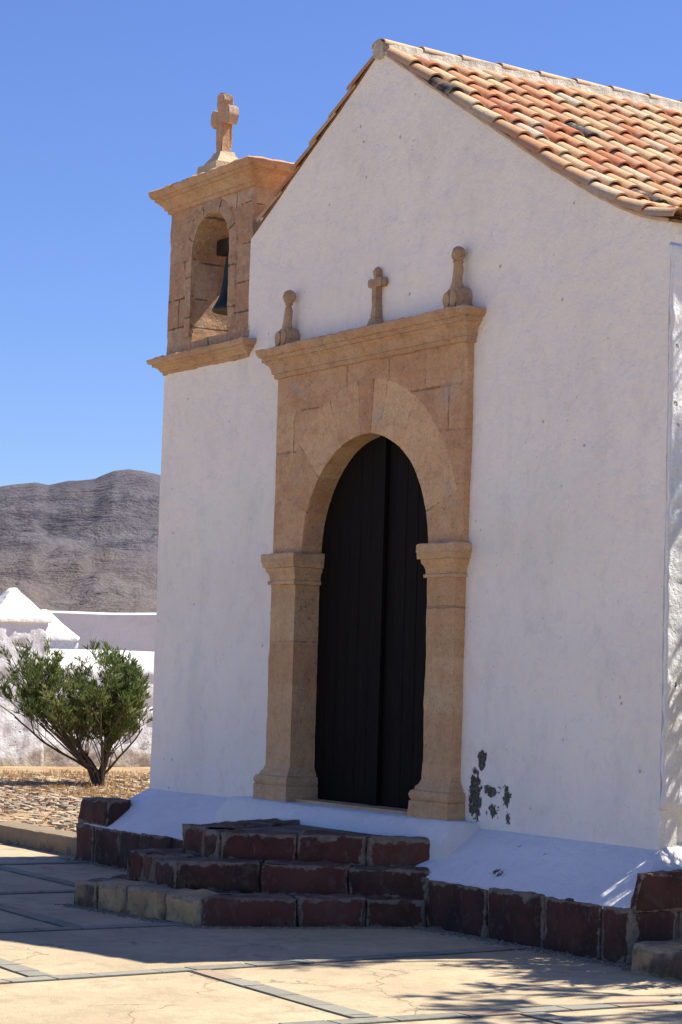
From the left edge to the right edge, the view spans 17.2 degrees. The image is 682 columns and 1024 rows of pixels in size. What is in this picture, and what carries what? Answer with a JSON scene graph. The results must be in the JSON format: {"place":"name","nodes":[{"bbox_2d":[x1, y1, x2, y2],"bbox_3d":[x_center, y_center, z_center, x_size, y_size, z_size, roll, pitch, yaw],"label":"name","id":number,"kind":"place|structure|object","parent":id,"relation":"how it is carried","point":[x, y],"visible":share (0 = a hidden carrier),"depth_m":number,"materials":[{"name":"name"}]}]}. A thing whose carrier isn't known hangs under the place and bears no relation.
{"place":"outdoors","nodes":[
{"label":"outdoors","id":0,"kind":"place"},
{"bbox_2d":[0,766,149,831],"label":"raised bed","id":1,"kind":"object","parent":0,"point":[72,769],"visible":0.06,"depth_m":31.40,"materials":[{"name":"stone"}]},
{"bbox_2d":[0,772,149,831],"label":"field stones","id":2,"kind":"object","parent":1,"relation":"on","point":[49,805],"visible":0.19,"depth_m":24.07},
{"bbox_2d":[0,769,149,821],"bbox_3d":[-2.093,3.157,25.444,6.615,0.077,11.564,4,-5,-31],"label":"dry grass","id":3,"kind":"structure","parent":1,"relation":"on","point":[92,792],"depth_m":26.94,"materials":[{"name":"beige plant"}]},
{"bbox_2d":[0,636,152,786],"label":"oleander bush","id":4,"kind":"object","parent":1,"relation":"on","point":[117,701],"visible":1,"depth_m":27.21,"materials":[{"name":"green plant"}]},
{"bbox_2d":[0,469,160,612],"bbox_3d":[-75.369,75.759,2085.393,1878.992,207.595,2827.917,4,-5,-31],"label":"mountain","id":5,"kind":"structure","parent":0,"point":[90,545],"depth_m":1531.21,"materials":[{"name":"grey stone"}]},
{"bbox_2d":[0,845,681,1023],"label":"plaza","id":6,"kind":"structure","parent":0,"point":[498,980],"depth_m":11.22,"materials":[{"name":"concrete"}]},
{"bbox_2d":[0,819,76,856],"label":"kerb","id":7,"kind":"structure","parent":6,"relation":"on","point":[47,839],"depth_m":18.74,"materials":[{"name":"beige concrete"}]},
{"bbox_2d":[74,818,429,927],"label":"entrance steps","id":8,"kind":"structure","parent":6,"relation":"on","point":[275,872],"depth_m":13.74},
{"bbox_2d":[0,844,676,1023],"bbox_3d":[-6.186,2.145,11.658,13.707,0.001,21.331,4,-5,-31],"label":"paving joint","id":9,"kind":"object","parent":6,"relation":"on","point":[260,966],"visible":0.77,"depth_m":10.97,"materials":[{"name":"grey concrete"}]},
{"bbox_2d":[0,843,681,1023],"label":"paving strips","id":10,"kind":"object","parent":6,"relation":"on","point":[357,1016],"visible":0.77,"depth_m":10.90,"materials":[{"name":"grey stone"}]},
{"bbox_2d":[54,858,630,970],"bbox_3d":[-0.956,2.501,14.386,1.624,0.012,7.210,4,-5,-31],"label":"loose grit","id":11,"kind":"object","parent":6,"relation":"on","point":[535,950],"visible":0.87,"depth_m":13.21,"materials":[{"name":"grey gravel"}]},
{"bbox_2d":[75,38,681,965],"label":"chapel","id":12,"kind":"structure","parent":6,"relation":"on","point":[419,572],"depth_m":14.64,"materials":[{"name":"paint"}]},
{"bbox_2d":[212,237,228,315],"bbox_3d":[-0.785,-1.834,17.511,0.410,0.664,0.570,2,-4,1],"label":"bell","id":13,"kind":"object","parent":12,"relation":"hanging from","point":[220,307],"visible":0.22,"depth_m":17.46,"materials":[{"name":"brown metal"}]},
{"bbox_2d":[296,436,427,814],"bbox_3d":[0.229,0.716,15.221,0.260,2.570,1.674,4,-5,-31],"label":"door","id":14,"kind":"structure","parent":12,"relation":"in","point":[371,651],"depth_m":15.31,"materials":[{"name":"brown wood"}]},
{"bbox_2d":[631,938,681,980],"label":"stone block","id":15,"kind":"structure","parent":6,"relation":"on","point":[661,959],"depth_m":11.52,"materials":[{"name":"grey stone"}]},
{"bbox_2d":[0,0,681,486],"label":"sky","id":16,"kind":"structure","parent":0,"point":[105,105],"materials":[{"name":"blue"}]},
{"label":"ground","id":17,"kind":"structure","parent":0,"visible":0},
{"bbox_2d":[0,588,153,766],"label":"boundary wall","id":18,"kind":"structure","parent":17,"relation":"on","point":[23,617],"depth_m":32.80,"materials":[{"name":"white paint"}]},
{"bbox_2d":[49,611,155,651],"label":"distant wall","id":19,"kind":"structure","parent":17,"relation":"on","point":[132,631],"depth_m":64.46,"materials":[{"name":"white paint"}]}
]}

